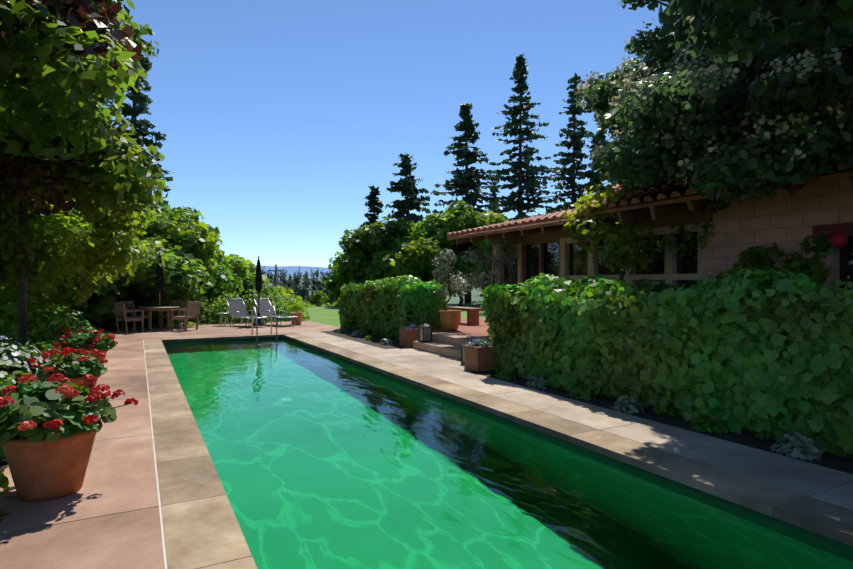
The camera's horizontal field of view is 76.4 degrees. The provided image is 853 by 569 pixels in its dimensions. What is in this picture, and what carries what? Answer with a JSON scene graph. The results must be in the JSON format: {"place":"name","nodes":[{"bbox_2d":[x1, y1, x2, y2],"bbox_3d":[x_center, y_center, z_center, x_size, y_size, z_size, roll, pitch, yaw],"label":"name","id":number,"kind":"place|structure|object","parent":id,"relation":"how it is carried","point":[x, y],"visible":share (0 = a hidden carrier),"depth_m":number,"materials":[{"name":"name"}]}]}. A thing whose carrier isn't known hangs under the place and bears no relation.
{"place":"outdoors","nodes":[
{"label":"outdoors","id":0,"kind":"place"},
{"bbox_2d":[0,339,164,568],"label":"deck","id":1,"kind":"structure","parent":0,"point":[106,515],"depth_m":3.67,"materials":[{"name":"stone"}]},
{"bbox_2d":[2,420,102,501],"bbox_3d":[-2.751,1.283,3.967,0.651,0.470,0.651,0,0,-28],"label":"geranium pot","id":2,"kind":"object","parent":1,"relation":"on","point":[43,470],"visible":0.75,"depth_m":3.77,"materials":[{"name":"ceramic"}]},
{"bbox_2d":[0,373,138,445],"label":"geranium","id":3,"kind":"object","parent":2,"relation":"in","point":[50,409],"visible":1,"depth_m":3.77,"materials":[{"name":"green plant"}]},
{"bbox_2d":[54,374,100,389],"bbox_3d":[-4.335,1.311,6.681,0.546,0.400,0.546,0,0,-28],"label":"geranium pot","id":4,"kind":"object","parent":1,"relation":"on","point":[77,381],"visible":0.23,"depth_m":6.50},
{"bbox_2d":[27,347,107,378],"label":"geranium","id":5,"kind":"object","parent":4,"relation":"in","point":[71,365],"visible":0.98,"depth_m":6.50,"materials":[{"name":"green plant"}]},
{"bbox_2d":[73,349,108,360],"bbox_3d":[-5.774,1.304,9.314,0.546,0.400,0.546,0,0,-28],"label":"geranium pot","id":6,"kind":"object","parent":1,"relation":"on","point":[96,353],"visible":0.12,"depth_m":9.18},
{"bbox_2d":[57,329,117,350],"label":"geranium","id":7,"kind":"object","parent":6,"relation":"in","point":[88,340],"visible":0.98,"depth_m":9.12,"materials":[{"name":"red plant"}]},
{"bbox_2d":[102,321,351,339],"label":"patio paving","id":8,"kind":"structure","parent":0,"point":[205,330],"depth_m":17.45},
{"bbox_2d":[114,302,144,332],"bbox_3d":[-9.322,1.018,16.995,0.660,0.931,0.664,0,0,37],"label":"dining chair","id":9,"kind":"object","parent":8,"relation":"on","point":[120,309],"visible":1,"depth_m":16.89,"materials":[{"name":"brown wood"}]},
{"bbox_2d":[120,301,148,329],"bbox_3d":[-9.681,1.016,17.953,0.664,0.931,0.660,0,0,12],"label":"dining chair","id":10,"kind":"object","parent":8,"relation":"on","point":[127,307],"visible":0.58,"depth_m":18.06,"materials":[{"name":"brown wood"}]},
{"bbox_2d":[139,251,179,330],"bbox_3d":[-8.750,0.197,17.754,1.220,2.570,1.220,0,0,-28],"label":"dining table umbrella","id":11,"kind":"object","parent":8,"relation":"on","point":[159,284],"visible":0.92,"depth_m":17.68,"materials":[{"name":"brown wood"}]},
{"bbox_2d":[161,300,187,327],"bbox_3d":[-8.718,1.014,18.707,0.660,0.931,0.664,0,0,2],"label":"dining chair","id":12,"kind":"object","parent":8,"relation":"on","point":[184,302],"visible":0.6,"depth_m":18.95,"materials":[{"name":"brown wood"}]},
{"bbox_2d":[170,301,199,330],"bbox_3d":[-7.819,1.017,17.560,0.664,0.931,0.660,0,0,12],"label":"dining chair","id":13,"kind":"object","parent":8,"relation":"on","point":[188,309],"visible":1,"depth_m":17.46,"materials":[{"name":"brown wood"}]},
{"bbox_2d":[225,299,267,327],"bbox_3d":[-6.423,1.005,19.251,1.806,0.956,0.682,0,0,42],"label":"lounger","id":14,"kind":"object","parent":8,"relation":"on","point":[237,308],"visible":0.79,"depth_m":19.56,"materials":[{"name":"fabric"}]},
{"bbox_2d":[251,256,265,325],"bbox_3d":[-6.107,0.217,19.699,0.520,2.520,0.520,0,0,-28],"label":"closed patio umbrella","id":15,"kind":"object","parent":8,"relation":"on","point":[258,282],"visible":0.79,"depth_m":19.65,"materials":[{"name":"fabric"}]},
{"bbox_2d":[253,298,297,326],"bbox_3d":[-5.496,1.004,19.637,1.806,0.956,0.682,0,0,37],"label":"lounger","id":16,"kind":"object","parent":8,"relation":"on","point":[265,305],"visible":0.85,"depth_m":19.88,"materials":[{"name":"fabric"}]},
{"bbox_2d":[289,313,303,324],"bbox_3d":[-4.814,1.266,20.074,0.525,0.420,0.525,0,0,-28],"label":"patio pot","id":17,"kind":"object","parent":8,"relation":"on","point":[298,320],"visible":0.88,"depth_m":19.91,"materials":[{"name":"ceramic"}]},
{"bbox_2d":[261,266,332,277],"bbox_3d":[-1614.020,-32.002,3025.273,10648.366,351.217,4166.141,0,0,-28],"label":"mountains","id":18,"kind":"structure","parent":0,"point":[292,269],"depth_m":5317.55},
{"bbox_2d":[286,301,309,312],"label":"potted plant","id":19,"kind":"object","parent":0,"point":[296,307],"depth_m":19.97,"materials":[{"name":"green plant"}]},
{"bbox_2d":[114,304,489,326],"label":"lawn","id":20,"kind":"structure","parent":0,"point":[327,315],"depth_m":26.69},
{"bbox_2d":[272,277,483,320],"bbox_3d":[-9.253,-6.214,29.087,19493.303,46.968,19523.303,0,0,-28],"label":"ground","id":21,"kind":"structure","parent":0,"point":[474,297],"depth_m":410.26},
{"bbox_2d":[8,300,87,341],"bbox_3d":[-11.529,1.941,15.765,0.135,3.008,3.106,0,0,34],"label":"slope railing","id":22,"kind":"object","parent":21,"relation":"on","point":[85,306],"visible":0.19,"depth_m":16.94,"materials":[{"name":"brown wood"}]},
{"bbox_2d":[0,94,154,308],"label":"bright tree","id":23,"kind":"object","parent":21,"relation":"on","point":[56,261],"visible":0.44,"depth_m":11.63,"materials":[{"name":"green plant"}]},
{"bbox_2d":[0,0,158,347],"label":"tree","id":24,"kind":"object","parent":21,"relation":"on","point":[22,286],"visible":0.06,"depth_m":10.55,"materials":[{"name":"plant"}]},
{"bbox_2d":[0,0,167,224],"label":"tree","id":25,"kind":"object","parent":21,"relation":"on","point":[58,121],"visible":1,"depth_m":7.70,"materials":[{"name":"green plant"}]},
{"bbox_2d":[0,229,211,342],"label":"bush","id":26,"kind":"object","parent":21,"relation":"on","point":[181,280],"visible":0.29,"depth_m":18.40,"materials":[{"name":"green plant"}]},
{"bbox_2d":[69,207,177,298],"bbox_3d":[-14.881,0.312,22.320,8.784,8.768,8.539,0,0,28],"label":"bush","id":27,"kind":"object","parent":21,"relation":"on","point":[164,217],"depth_m":23.61,"materials":[{"name":"green plant"}]},
{"bbox_2d":[110,36,174,204],"bbox_3d":[-14.210,-2.969,26.726,6.906,19.109,7.210,0,0,-28],"label":"conifer","id":28,"kind":"object","parent":21,"relation":"on","point":[139,99],"visible":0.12,"depth_m":26.15,"materials":[{"name":"green plant"}]},
{"bbox_2d":[61,213,229,319],"bbox_3d":[-12.450,0.610,22.814,8.240,7.816,8.051,0,0,32],"label":"bush","id":29,"kind":"object","parent":21,"relation":"on","point":[191,241],"visible":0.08,"depth_m":22.17,"materials":[{"name":"green plant"}]},
{"bbox_2d":[158,202,219,249],"bbox_3d":[-16.371,1.651,33.324,9.183,13.831,10.406,0,0,-28],"label":"tree","id":30,"kind":"object","parent":21,"relation":"on","point":[188,212],"visible":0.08,"depth_m":32.85,"materials":[{"name":"green plant"}]},
{"bbox_2d":[149,203,255,321],"bbox_3d":[-12.512,1.044,26.894,8.244,10.273,9.945,0,0,-5],"label":"bush","id":31,"kind":"object","parent":21,"relation":"on","point":[219,279],"visible":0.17,"depth_m":24.42,"materials":[{"name":"green plant"}]},
{"bbox_2d":[188,299,228,324],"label":"patio shrub","id":32,"kind":"object","parent":21,"relation":"on","point":[204,318],"visible":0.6,"depth_m":20.43,"materials":[{"name":"green plant"}]},
{"bbox_2d":[206,292,251,323],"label":"patio shrub","id":33,"kind":"object","parent":21,"relation":"on","point":[215,306],"visible":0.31,"depth_m":20.78,"materials":[{"name":"green plant"}]},
{"bbox_2d":[225,254,283,320],"bbox_3d":[-10.918,2.467,30.281,6.748,8.444,8.157,0,0,-28],"label":"bush","id":34,"kind":"object","parent":21,"relation":"on","point":[248,280],"visible":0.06,"depth_m":27.81,"materials":[{"name":"green plant"}]},
{"bbox_2d":[237,284,281,322],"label":"patio shrub","id":35,"kind":"object","parent":21,"relation":"on","point":[255,293],"visible":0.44,"depth_m":21.52,"materials":[{"name":"green plant"}]},
{"bbox_2d":[243,257,279,320],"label":"bush","id":36,"kind":"object","parent":21,"relation":"on","point":[252,267],"depth_m":32.67,"materials":[{"name":"green plant"}]},
{"bbox_2d":[268,264,283,286],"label":"utility pole","id":37,"kind":"object","parent":21,"relation":"on","point":[275,270],"visible":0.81,"depth_m":60.24,"materials":[{"name":"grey wood"}]},
{"bbox_2d":[266,299,309,320],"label":"patio shrub","id":38,"kind":"object","parent":21,"relation":"on","point":[287,303],"visible":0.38,"depth_m":22.40,"materials":[{"name":"green plant"}]},
{"bbox_2d":[274,286,312,307],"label":"gap tree","id":39,"kind":"object","parent":21,"relation":"on","point":[285,292],"visible":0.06,"depth_m":43.04,"materials":[{"name":"green plant"}]},
{"bbox_2d":[261,265,335,302],"bbox_3d":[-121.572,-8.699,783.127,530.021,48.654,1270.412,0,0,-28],"label":"forest trees","id":40,"kind":"object","parent":21,"relation":"on","point":[290,282],"visible":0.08,"depth_m":440.65,"materials":[{"name":"green plant"}]},
{"bbox_2d":[295,284,302,296],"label":"conifer","id":41,"kind":"object","parent":21,"relation":"on","point":[299,290],"visible":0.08,"depth_m":130.34,"materials":[{"name":"green plant"}]},
{"bbox_2d":[300,287,307,300],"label":"conifer","id":42,"kind":"object","parent":21,"relation":"on","point":[303,294],"visible":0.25,"depth_m":110.23,"materials":[{"name":"green plant"}]},
{"bbox_2d":[309,290,335,305],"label":"bush","id":43,"kind":"object","parent":21,"relation":"on","point":[318,299],"visible":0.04,"depth_m":59.22,"materials":[{"name":"green plant"}]},
{"bbox_2d":[323,287,333,300],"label":"conifer","id":44,"kind":"object","parent":21,"relation":"on","point":[326,290],"visible":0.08,"depth_m":119.80,"materials":[{"name":"green plant"}]},
{"bbox_2d":[322,251,372,305],"bbox_3d":[-3.853,-0.383,38.290,7.024,4.794,6.540,0,0,-28],"label":"tree","id":45,"kind":"object","parent":21,"relation":"on","point":[335,282],"visible":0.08,"depth_m":37.17,"materials":[{"name":"green plant"}]},
{"bbox_2d":[359,185,386,229],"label":"conifer","id":46,"kind":"object","parent":21,"relation":"on","point":[374,201],"visible":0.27,"depth_m":39.89,"materials":[{"name":"green plant"}]},
{"bbox_2d":[334,216,445,283],"bbox_3d":[-2.102,-1.324,35.986,7.667,6.232,7.424,0,0,-28],"label":"bush","id":47,"kind":"object","parent":21,"relation":"on","point":[358,245],"visible":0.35,"depth_m":34.61,"materials":[{"name":"green plant"}]},
{"bbox_2d":[379,152,430,226],"bbox_3d":[-0.909,-3.654,37.340,6.631,11.240,6.251,0,0,-28],"label":"conifer","id":48,"kind":"object","parent":21,"relation":"on","point":[407,188],"visible":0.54,"depth_m":37.76,"materials":[{"name":"green plant"}]},
{"bbox_2d":[371,217,483,296],"bbox_3d":[-0.093,-1.311,34.906,7.008,6.206,7.102,0,0,-28],"label":"tree","id":49,"kind":"object","parent":21,"relation":"on","point":[420,255],"visible":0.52,"depth_m":32.86,"materials":[{"name":"green plant"}]},
{"bbox_2d":[404,201,508,306],"bbox_3d":[2.220,-1.865,35.774,8.079,7.333,7.972,0,0,-28],"label":"tree","id":50,"kind":"object","parent":21,"relation":"on","point":[457,217],"visible":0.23,"depth_m":34.13,"materials":[{"name":"green plant"}]},
{"bbox_2d":[430,103,500,302],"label":"conifer","id":51,"kind":"object","parent":21,"relation":"on","point":[464,182],"visible":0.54,"depth_m":41.51,"materials":[{"name":"green plant"}]},
{"bbox_2d":[472,184,499,302],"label":"conifer","id":52,"kind":"object","parent":21,"relation":"on","point":[494,191],"visible":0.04,"depth_m":59.76,"materials":[{"name":"green plant"}]},
{"bbox_2d":[454,211,531,285],"bbox_3d":[5.938,-1.711,37.471,7.865,6.996,6.924,0,0,-28],"label":"tree","id":53,"kind":"object","parent":21,"relation":"on","point":[494,218],"visible":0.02,"depth_m":36.08,"materials":[{"name":"green plant"}]},
{"bbox_2d":[475,54,562,220],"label":"conifer","id":54,"kind":"object","parent":21,"relation":"on","point":[531,183],"visible":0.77,"depth_m":44.73,"materials":[{"name":"green plant"}]},
{"bbox_2d":[529,72,596,216],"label":"conifer","id":55,"kind":"object","parent":21,"relation":"on","point":[576,143],"visible":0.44,"depth_m":48.19,"materials":[{"name":"green plant"}]},
{"bbox_2d":[575,126,612,201],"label":"conifer","id":56,"kind":"object","parent":21,"relation":"on","point":[598,136],"visible":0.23,"depth_m":43.23,"materials":[{"name":"green plant"}]},
{"bbox_2d":[562,178,714,280],"bbox_3d":[3.240,0.033,9.025,1.817,3.552,2.719,0,0,-28],"label":"climbing vine","id":57,"kind":"object","parent":21,"relation":"on","point":[583,230],"visible":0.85,"depth_m":8.62,"materials":[{"name":"green plant"}]},
{"bbox_2d":[573,6,852,214],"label":"tree","id":58,"kind":"object","parent":21,"relation":"on","point":[764,122],"visible":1,"depth_m":5.75,"materials":[{"name":"green plant"}]},
{"bbox_2d":[576,0,852,183],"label":"tree","id":59,"kind":"object","parent":21,"relation":"on","point":[721,29],"visible":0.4,"depth_m":3.59,"materials":[{"name":"green plant"}]},
{"bbox_2d":[707,179,852,290],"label":"house walls","id":60,"kind":"structure","parent":21,"relation":"on","point":[786,225],"depth_m":7.40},
{"bbox_2d":[521,238,559,290],"bbox_3d":[2.516,0.097,11.819,0.090,2.120,1.300,0,0,-28],"label":"picture window frame","id":61,"kind":"object","parent":60,"relation":"attached to","point":[541,260],"visible":0.27,"depth_m":11.82,"materials":[{"name":"brown wood"}]},
{"bbox_2d":[446,153,852,244],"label":"roof","id":62,"kind":"structure","parent":60,"relation":"on","point":[665,193],"depth_m":8.61,"materials":[{"name":"tile"}]},
{"bbox_2d":[504,232,852,291],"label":"window","id":63,"kind":"structure","parent":60,"relation":"in","point":[578,260],"depth_m":10.41,"materials":[{"name":"glass"}]},
{"bbox_2d":[813,222,852,238],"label":"window lintel","id":64,"kind":"structure","parent":60,"relation":"attached to","point":[846,229],"depth_m":6.81,"materials":[{"name":"red"}]},
{"bbox_2d":[829,220,847,247],"bbox_3d":[5.070,-0.621,6.642,0.216,0.344,0.188,0,0,9],"label":"red lantern","id":65,"kind":"object","parent":60,"relation":"attached to","point":[838,240],"visible":0.98,"depth_m":6.59,"materials":[{"name":"red"}]},
{"bbox_3d":[-0.921,1.533,7.314,7.220,0.004,29.700,0,0,-28],"label":"paving bed","id":66,"kind":"object","parent":21,"relation":"on","visible":0},
{"bbox_2d":[143,340,166,568],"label":"paving joint strip","id":67,"kind":"object","parent":66,"relation":"on","point":[164,550],"visible":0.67,"depth_m":4.03,"materials":[{"name":"beige"}]},
{"bbox_2d":[100,0,678,267],"label":"sky","id":68,"kind":"structure","parent":0,"point":[278,118],"materials":[{"name":"blue"}]},
{"bbox_2d":[0,328,852,473],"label":"soil beds","id":69,"kind":"object","parent":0,"point":[830,460],"visible":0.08,"depth_m":6.03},
{"bbox_2d":[0,389,10,459],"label":"flowering plant","id":70,"kind":"object","parent":69,"relation":"on","point":[2,455],"depth_m":4.57,"materials":[{"name":"green plant"}]},
{"bbox_2d":[0,470,14,521],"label":"plant","id":71,"kind":"object","parent":69,"relation":"on","point":[4,482],"visible":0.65,"depth_m":3.87,"materials":[{"name":"green plant"}]},
{"bbox_2d":[0,376,30,388],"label":"bed cover","id":72,"kind":"object","parent":69,"relation":"on","point":[7,382],"visible":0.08,"depth_m":6.43,"materials":[{"name":"green plant"}]},
{"bbox_2d":[0,336,47,388],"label":"hydrangea","id":73,"kind":"object","parent":69,"relation":"on","point":[9,360],"visible":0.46,"depth_m":7.11,"materials":[{"name":"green plant"}]},
{"bbox_2d":[0,335,53,350],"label":"shrub","id":74,"kind":"object","parent":69,"relation":"on","point":[30,342],"visible":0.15,"depth_m":10.78,"materials":[{"name":"green plant"}]},
{"bbox_2d":[10,351,58,385],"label":"plant","id":75,"kind":"object","parent":69,"relation":"on","point":[46,360],"visible":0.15,"depth_m":7.48,"materials":[{"name":"green plant"}]},
{"bbox_2d":[16,347,53,359],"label":"flowering plant","id":76,"kind":"object","parent":69,"relation":"on","point":[38,354],"visible":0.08,"depth_m":8.82,"materials":[{"name":"green plant"}]},
{"bbox_2d":[11,329,65,347],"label":"shrub","id":77,"kind":"object","parent":69,"relation":"on","point":[58,332],"visible":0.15,"depth_m":11.90,"materials":[{"name":"green plant"}]},
{"bbox_2d":[0,289,77,350],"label":"patio shrub","id":78,"kind":"object","parent":69,"relation":"on","point":[39,322],"visible":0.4,"depth_m":13.06,"materials":[{"name":"green plant"}]},
{"bbox_2d":[20,342,73,357],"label":"flowering plant","id":79,"kind":"object","parent":69,"relation":"on","point":[46,347],"visible":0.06,"depth_m":9.75,"materials":[{"name":"green plant"}]},
{"bbox_2d":[12,301,85,341],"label":"patio shrub","id":80,"kind":"object","parent":69,"relation":"on","point":[76,312],"visible":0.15,"depth_m":15.70,"materials":[{"name":"green plant"}]},
{"bbox_2d":[28,334,70,358],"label":"plant","id":81,"kind":"object","parent":69,"relation":"on","point":[55,343],"visible":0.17,"depth_m":10.03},
{"bbox_2d":[31,324,83,341],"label":"shrub","id":82,"kind":"object","parent":69,"relation":"on","point":[50,330],"visible":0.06,"depth_m":12.99,"materials":[{"name":"green plant"}]},
{"bbox_2d":[51,324,88,344],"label":"shrub","id":83,"kind":"object","parent":69,"relation":"on","point":[81,330],"visible":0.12,"depth_m":11.51,"materials":[{"name":"green plant"}]},
{"bbox_2d":[49,320,96,332],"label":"shrub","id":84,"kind":"object","parent":69,"relation":"on","point":[83,325],"visible":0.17,"depth_m":14.32,"materials":[{"name":"green plant"}]},
{"bbox_2d":[351,330,362,336],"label":"bed plant","id":85,"kind":"object","parent":69,"relation":"on","point":[357,333],"visible":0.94,"depth_m":15.66,"materials":[{"name":"green plant"}]},
{"bbox_2d":[364,335,376,340],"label":"bed plant","id":86,"kind":"object","parent":69,"relation":"on","point":[371,337],"visible":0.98,"depth_m":14.59,"materials":[{"name":"green plant"}]},
{"bbox_2d":[380,337,394,345],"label":"bed plant","id":87,"kind":"object","parent":69,"relation":"on","point":[387,342],"visible":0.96,"depth_m":13.49,"materials":[{"name":"green plant"}]},
{"bbox_2d":[338,275,448,340],"bbox_3d":[-1.264,0.656,16.199,1.492,1.825,5.538,0,0,-28],"label":"hedge","id":88,"kind":"object","parent":69,"relation":"on","point":[387,307],"visible":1,"depth_m":14.80,"materials":[{"name":"green plant"}]},
{"bbox_2d":[399,323,417,346],"bbox_3d":[-0.381,1.217,13.161,0.459,0.553,0.453,0,0,-28],"label":"planter box","id":89,"kind":"object","parent":69,"relation":"on","point":[407,338],"depth_m":12.98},
{"bbox_2d":[495,369,515,379],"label":"bed plant","id":90,"kind":"object","parent":69,"relation":"on","point":[502,373],"visible":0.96,"depth_m":8.72,"materials":[{"name":"green plant"}]},
{"bbox_2d":[526,375,548,388],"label":"bed plant","id":91,"kind":"object","parent":69,"relation":"on","point":[539,382],"visible":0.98,"depth_m":7.99,"materials":[{"name":"green plant"}]},
{"bbox_2d":[569,388,597,400],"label":"bed plant","id":92,"kind":"object","parent":69,"relation":"on","point":[585,394],"visible":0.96,"depth_m":7.21,"materials":[{"name":"green plant"}]},
{"bbox_2d":[611,395,644,413],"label":"bed plant","id":93,"kind":"object","parent":69,"relation":"on","point":[622,402],"visible":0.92,"depth_m":6.51,"materials":[{"name":"green plant"}]},
{"bbox_2d":[479,267,852,458],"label":"hedge","id":94,"kind":"object","parent":69,"relation":"on","point":[752,352],"visible":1,"depth_m":5.88,"materials":[{"name":"green plant"}]},
{"bbox_2d":[690,417,727,433],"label":"bed plant","id":95,"kind":"object","parent":69,"relation":"on","point":[711,424],"visible":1,"depth_m":5.63,"materials":[{"name":"green plant"}]},
{"bbox_2d":[770,432,823,461],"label":"bed plant","id":96,"kind":"object","parent":69,"relation":"on","point":[799,449],"visible":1,"depth_m":4.81,"materials":[{"name":"green plant"}]},
{"bbox_2d":[432,318,489,339],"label":"terrace","id":97,"kind":"structure","parent":0,"point":[475,331],"depth_m":13.57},
{"bbox_2d":[439,310,460,330],"bbox_3d":[0.598,0.903,13.620,0.567,0.500,0.567,0,0,-28],"label":"terracotta pot","id":98,"kind":"object","parent":97,"relation":"on","point":[450,320],"visible":0.98,"depth_m":13.42,"materials":[{"name":"ceramic"}]},
{"bbox_2d":[432,248,474,310],"bbox_3d":[0.656,0.056,13.528,1.078,1.915,1.061,0,0,-28],"label":"potted olive","id":99,"kind":"object","parent":98,"relation":"on","point":[447,259],"visible":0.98,"depth_m":13.47,"materials":[{"name":"green plant"}]},
{"bbox_2d":[447,306,483,324],"bbox_3d":[1.096,0.912,15.927,0.450,0.470,1.400,0,0,-28],"label":"terrace bench","id":100,"kind":"object","parent":97,"relation":"on","point":[472,316],"visible":0.76,"depth_m":15.43,"materials":[{"name":"brown wood"}]},
{"bbox_2d":[461,236,521,290],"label":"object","id":101,"kind":"object","parent":97,"relation":"on","point":[475,280],"visible":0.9,"depth_m":12.32,"materials":[{"name":"green plant"}]},
{"bbox_2d":[492,223,706,288],"bbox_3d":[3.496,0.099,11.141,1.220,2.120,5.700,0,0,-28],"label":"window frame","id":102,"kind":"object","parent":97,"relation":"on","point":[671,275],"visible":0.1,"depth_m":9.28,"materials":[{"name":"beige wood"}]},
{"bbox_2d":[730,233,835,288],"bbox_3d":[4.753,0.585,7.201,0.778,2.455,1.294,0,0,-28],"label":"shrub","id":103,"kind":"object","parent":97,"relation":"on","point":[798,264],"depth_m":7.01,"materials":[{"name":"green plant"}]},
{"bbox_2d":[143,333,852,568],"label":"pool coping","id":104,"kind":"object","parent":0,"point":[201,528],"visible":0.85,"depth_m":4.42,"materials":[{"name":"stone"}]},
{"bbox_2d":[252,306,277,340],"bbox_3d":[-4.720,1.208,15.782,0.590,1.162,0.820,0,0,-28],"label":"pool handrail","id":105,"kind":"object","parent":104,"relation":"attached to","point":[257,324],"visible":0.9,"depth_m":15.68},
{"bbox_2d":[162,337,852,551],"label":"pool waterline tile","id":106,"kind":"object","parent":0,"point":[772,519],"depth_m":4.76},
{"bbox_2d":[296,332,852,509],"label":"deck","id":107,"kind":"structure","parent":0,"point":[826,484],"depth_m":5.58,"materials":[{"name":"stone"}]},
{"bbox_2d":[413,332,492,359],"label":"steps","id":108,"kind":"structure","parent":107,"relation":"on","point":[446,344],"depth_m":11.85,"materials":[{"name":"stone"}]},
{"bbox_2d":[418,318,431,341],"bbox_3d":[-0.027,1.050,12.584,0.260,0.551,0.260,0,0,-28],"label":"lantern","id":109,"kind":"object","parent":108,"relation":"on","point":[424,332],"visible":1,"depth_m":12.51,"materials":[{"name":"black metal"}]},
{"bbox_2d":[460,335,471,363],"bbox_3d":[0.813,1.226,10.245,0.260,0.551,0.260,0,0,-28],"label":"lantern","id":110,"kind":"object","parent":107,"relation":"on","point":[463,353],"visible":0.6,"depth_m":10.24,"materials":[{"name":"black metal"}]},
{"bbox_2d":[464,338,495,371],"bbox_3d":[0.967,1.226,9.600,0.459,0.554,0.452,0,0,-28],"label":"planter box","id":111,"kind":"object","parent":107,"relation":"on","point":[478,359],"depth_m":9.43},
{"bbox_3d":[-0.720,2.248,6.006,3.300,1.430,21.200,0,0,-28],"label":"pool","id":112,"kind":"object","parent":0,"visible":0},
{"bbox_2d":[163,338,852,568],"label":"pool water","id":113,"kind":"structure","parent":112,"relation":"in","point":[320,460],"depth_m":4.32,"materials":[{"name":"liquid"}]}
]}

